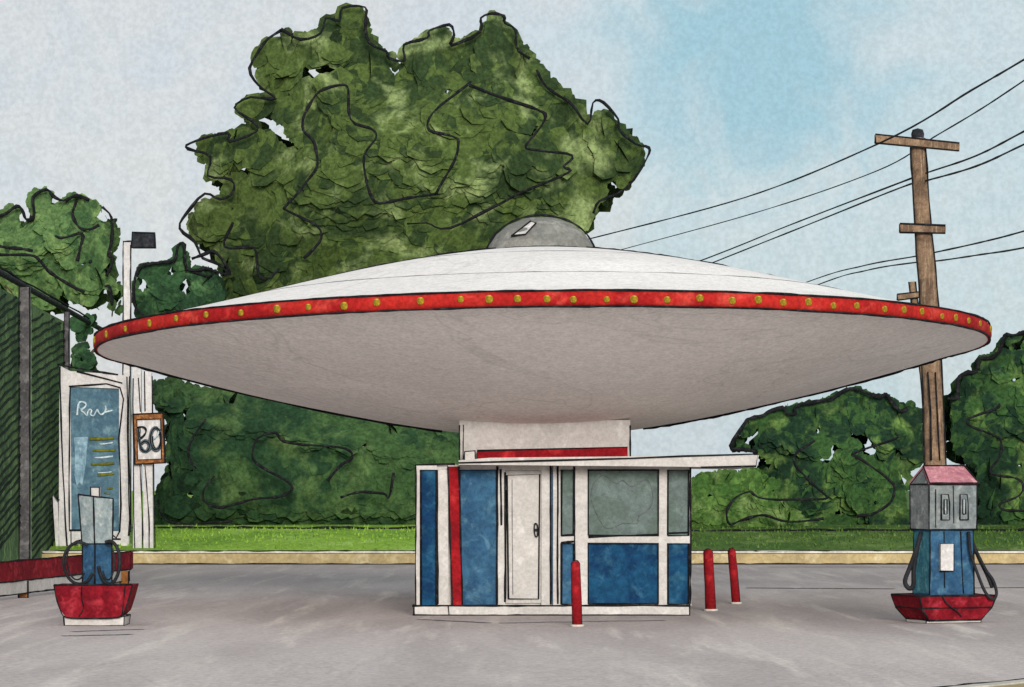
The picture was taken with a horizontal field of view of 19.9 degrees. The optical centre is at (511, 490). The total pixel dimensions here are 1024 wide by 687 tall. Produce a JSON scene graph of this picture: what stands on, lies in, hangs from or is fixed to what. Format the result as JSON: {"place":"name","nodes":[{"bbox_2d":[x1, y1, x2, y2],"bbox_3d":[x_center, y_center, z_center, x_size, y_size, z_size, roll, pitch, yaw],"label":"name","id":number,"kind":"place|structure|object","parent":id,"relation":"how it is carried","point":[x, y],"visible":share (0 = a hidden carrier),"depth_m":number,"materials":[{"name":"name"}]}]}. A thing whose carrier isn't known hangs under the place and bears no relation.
{"place":"outdoors","nodes":[
{"label":"outdoors","id":0,"kind":"place"},
{"bbox_2d":[0,553,1023,686],"bbox_3d":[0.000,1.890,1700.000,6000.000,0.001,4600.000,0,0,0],"label":"asphalt ground","id":1,"kind":"structure","parent":0,"point":[304,626],"depth_m":37.12,"materials":[{"name":"grey asphalt"}]},
{"bbox_2d":[0,265,102,560],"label":"fence","id":2,"kind":"object","parent":1,"relation":"on","point":[34,346],"visible":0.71,"depth_m":69.36,"materials":[{"name":"green"}]},
{"bbox_2d":[0,551,132,597],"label":"plank barrier","id":3,"kind":"object","parent":1,"relation":"on","point":[24,578],"visible":0.71,"depth_m":51.94,"materials":[{"name":"red paint"}]},
{"bbox_2d":[53,487,138,625],"bbox_3d":[-5.827,0.928,40.890,1.113,1.951,0.741,0,0,0],"label":"fuel pump","id":4,"kind":"object","parent":1,"relation":"on","point":[97,595],"visible":1,"depth_m":40.66,"materials":[{"name":"white paint"}]},
{"bbox_2d":[42,554,1023,564],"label":"kerb","id":5,"kind":"structure","parent":1,"relation":"on","point":[409,559],"depth_m":74.00,"materials":[{"name":"beige"}]},
{"bbox_2d":[61,587,1023,635],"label":"pavement joint lines","id":6,"kind":"object","parent":1,"relation":"on","point":[530,622],"visible":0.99,"depth_m":41.83,"materials":[{"name":"black"}]},
{"bbox_2d":[570,560,583,626],"bbox_3d":[0.903,1.428,40.344,0.197,0.928,0.197,0,0,0],"label":"bollard","id":7,"kind":"object","parent":1,"relation":"on","point":[576,600],"visible":1,"depth_m":40.29,"materials":[{"name":"red metal"}]},
{"bbox_2d":[412,420,758,615],"bbox_3d":[1.088,0.413,45.509,5.184,2.986,4.182,0,0,0],"label":"station kiosk","id":8,"kind":"object","parent":1,"relation":"on","point":[514,519],"visible":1,"depth_m":44.05,"materials":[{"name":"white paint"}]},
{"bbox_2d":[505,471,540,602],"bbox_3d":[0.166,0.708,44.030,0.542,1.998,0.129,0,0,0],"label":"door","id":9,"kind":"structure","parent":8,"relation":"in","point":[523,488],"depth_m":44.03,"materials":[{"name":"white paint"}]},
{"bbox_2d":[93,214,991,432],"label":"saucer roof","id":10,"kind":"structure","parent":8,"relation":"on","point":[545,318],"depth_m":42.13,"materials":[{"name":"white metal"}]},
{"bbox_2d":[560,470,574,536],"bbox_3d":[0.844,0.196,44.044,0.228,1.014,0.102,0,0,0],"label":"window","id":11,"kind":"structure","parent":8,"relation":"in","point":[566,476],"depth_m":44.06,"materials":[{"name":"grey glass"}]},
{"bbox_2d":[587,469,658,536],"bbox_3d":[1.681,0.194,44.046,1.084,1.024,0.098,0,0,0],"label":"window","id":12,"kind":"structure","parent":8,"relation":"in","point":[623,502],"depth_m":44.06,"materials":[{"name":"grey glass"}]},
{"bbox_2d":[667,470,689,536],"bbox_3d":[2.514,0.196,44.048,0.346,1.010,0.095,0,0,0],"label":"window","id":13,"kind":"structure","parent":8,"relation":"in","point":[678,481],"depth_m":44.06,"materials":[{"name":"grey glass"}]},
{"bbox_2d":[703,548,717,610],"bbox_3d":[3.107,1.403,45.607,0.236,0.981,0.232,0,0,0],"label":"bollard","id":14,"kind":"object","parent":1,"relation":"on","point":[709,585],"visible":1,"depth_m":45.54,"materials":[{"name":"red metal"}]},
{"bbox_2d":[728,548,741,603],"bbox_3d":[3.712,1.424,48.419,0.221,0.941,0.195,0,0,30],"label":"bollard","id":15,"kind":"object","parent":1,"relation":"on","point":[734,582],"visible":1,"depth_m":48.36,"materials":[{"name":"red metal"}]},
{"bbox_2d":[874,128,959,464],"bbox_3d":[7.609,-2.467,54.984,1.606,8.725,0.466,0,0,0],"label":"utility pole","id":16,"kind":"object","parent":1,"relation":"on","point":[923,228],"visible":0.73,"depth_m":54.85,"materials":[{"name":"brown wood"}]},
{"bbox_2d":[591,59,1023,238],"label":"power line","id":17,"kind":"object","parent":16,"relation":"attached to","point":[961,96],"visible":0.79,"depth_m":58.12,"materials":[{"name":"black rubber"}]},
{"bbox_2d":[620,80,1023,249],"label":"power line","id":18,"kind":"object","parent":16,"relation":"attached to","point":[853,179],"visible":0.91,"depth_m":64.38,"materials":[{"name":"black rubber"}]},
{"bbox_2d":[700,130,1023,260],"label":"power line","id":19,"kind":"object","parent":16,"relation":"attached to","point":[987,150],"visible":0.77,"depth_m":59.70,"materials":[{"name":"black rubber"}]},
{"bbox_2d":[712,144,1023,262],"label":"power line","id":20,"kind":"object","parent":16,"relation":"attached to","point":[987,161],"visible":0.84,"depth_m":59.49,"materials":[{"name":"black rubber"}]},
{"bbox_2d":[807,230,1023,281],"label":"power line","id":21,"kind":"object","parent":16,"relation":"attached to","point":[934,252],"visible":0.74,"depth_m":54.50,"materials":[{"name":"black rubber"}]},
{"bbox_2d":[818,247,1023,284],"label":"power line","id":22,"kind":"object","parent":16,"relation":"attached to","point":[935,261],"visible":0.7,"depth_m":54.51,"materials":[{"name":"black rubber"}]},
{"bbox_2d":[891,465,997,623],"bbox_3d":[6.135,0.768,41.651,1.365,2.264,0.959,0,0,-20],"label":"fuel pump","id":23,"kind":"object","parent":1,"relation":"on","point":[941,567],"visible":1,"depth_m":41.45,"materials":[{"name":"red paint"}]},
{"bbox_2d":[942,678,1023,686],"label":"kerb","id":24,"kind":"structure","parent":1,"relation":"on","point":[1014,683],"depth_m":26.62,"materials":[{"name":"beige concrete"}]},
{"bbox_2d":[0,0,1023,490],"label":"sky","id":25,"kind":"structure","parent":0,"point":[103,101],"materials":[{"name":"blue"}]},
{"bbox_2d":[42,550,1023,552],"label":"pavement edge","id":26,"kind":"object","parent":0,"point":[413,551],"visible":0.59,"depth_m":74.12,"materials":[{"name":"beige"}]},
{"bbox_2d":[49,491,1023,549],"bbox_3d":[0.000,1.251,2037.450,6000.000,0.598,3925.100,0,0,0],"label":"lawn","id":27,"kind":"structure","parent":0,"point":[256,544],"depth_m":77.03,"materials":[{"name":"green plant"}]},
{"bbox_2d":[0,186,122,352],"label":"shade tree","id":28,"kind":"object","parent":27,"relation":"on","point":[71,232],"visible":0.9,"depth_m":90.81,"materials":[{"name":"green plant"}]},
{"bbox_2d":[70,313,98,372],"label":"slim shrub","id":29,"kind":"object","parent":27,"relation":"on","point":[82,356],"visible":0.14,"depth_m":85.75,"materials":[{"name":"green plant"}]},
{"bbox_2d":[52,363,130,553],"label":"menu sign","id":30,"kind":"object","parent":27,"relation":"on","point":[92,429],"visible":0.94,"depth_m":75.62,"materials":[{"name":"white paint"}]},
{"bbox_2d":[122,231,155,531],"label":"lamp post","id":31,"kind":"object","parent":27,"relation":"on","point":[142,240],"visible":0.48,"depth_m":78.50,"materials":[{"name":"white metal"}]},
{"bbox_2d":[126,368,165,553],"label":"number sign","id":32,"kind":"object","parent":27,"relation":"on","point":[148,438],"visible":0.98,"depth_m":75.17,"materials":[{"name":"white paint"}]},
{"bbox_2d":[132,242,230,317],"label":"tree","id":33,"kind":"object","parent":27,"relation":"on","point":[163,292],"visible":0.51,"depth_m":89.19,"materials":[{"name":"green plant"}]},
{"bbox_2d":[153,377,458,524],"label":"hedge","id":34,"kind":"object","parent":27,"relation":"on","point":[234,459],"visible":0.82,"depth_m":81.03,"materials":[{"name":"green plant"}]},
{"bbox_2d":[178,3,651,446],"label":"broadleaf tree","id":35,"kind":"object","parent":27,"relation":"on","point":[377,161],"visible":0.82,"depth_m":92.67,"materials":[{"name":"green plant"}]},
{"bbox_2d":[691,468,817,527],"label":"bush","id":36,"kind":"object","parent":27,"relation":"on","point":[726,487],"visible":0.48,"depth_m":79.94,"materials":[{"name":"green plant"}]},
{"bbox_2d":[725,386,923,524],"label":"round bush","id":37,"kind":"object","parent":27,"relation":"on","point":[853,482],"visible":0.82,"depth_m":81.82,"materials":[{"name":"green plant"}]},
{"bbox_2d":[896,281,921,400],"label":"utility pole","id":38,"kind":"object","parent":27,"relation":"on","point":[912,295],"visible":0.21,"depth_m":104.85,"materials":[{"name":"brown wood"}]},
{"bbox_2d":[944,330,1023,524],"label":"tall bush","id":39,"kind":"object","parent":27,"relation":"on","point":[984,412],"visible":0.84,"depth_m":80.92,"materials":[{"name":"green plant"}]}
]}

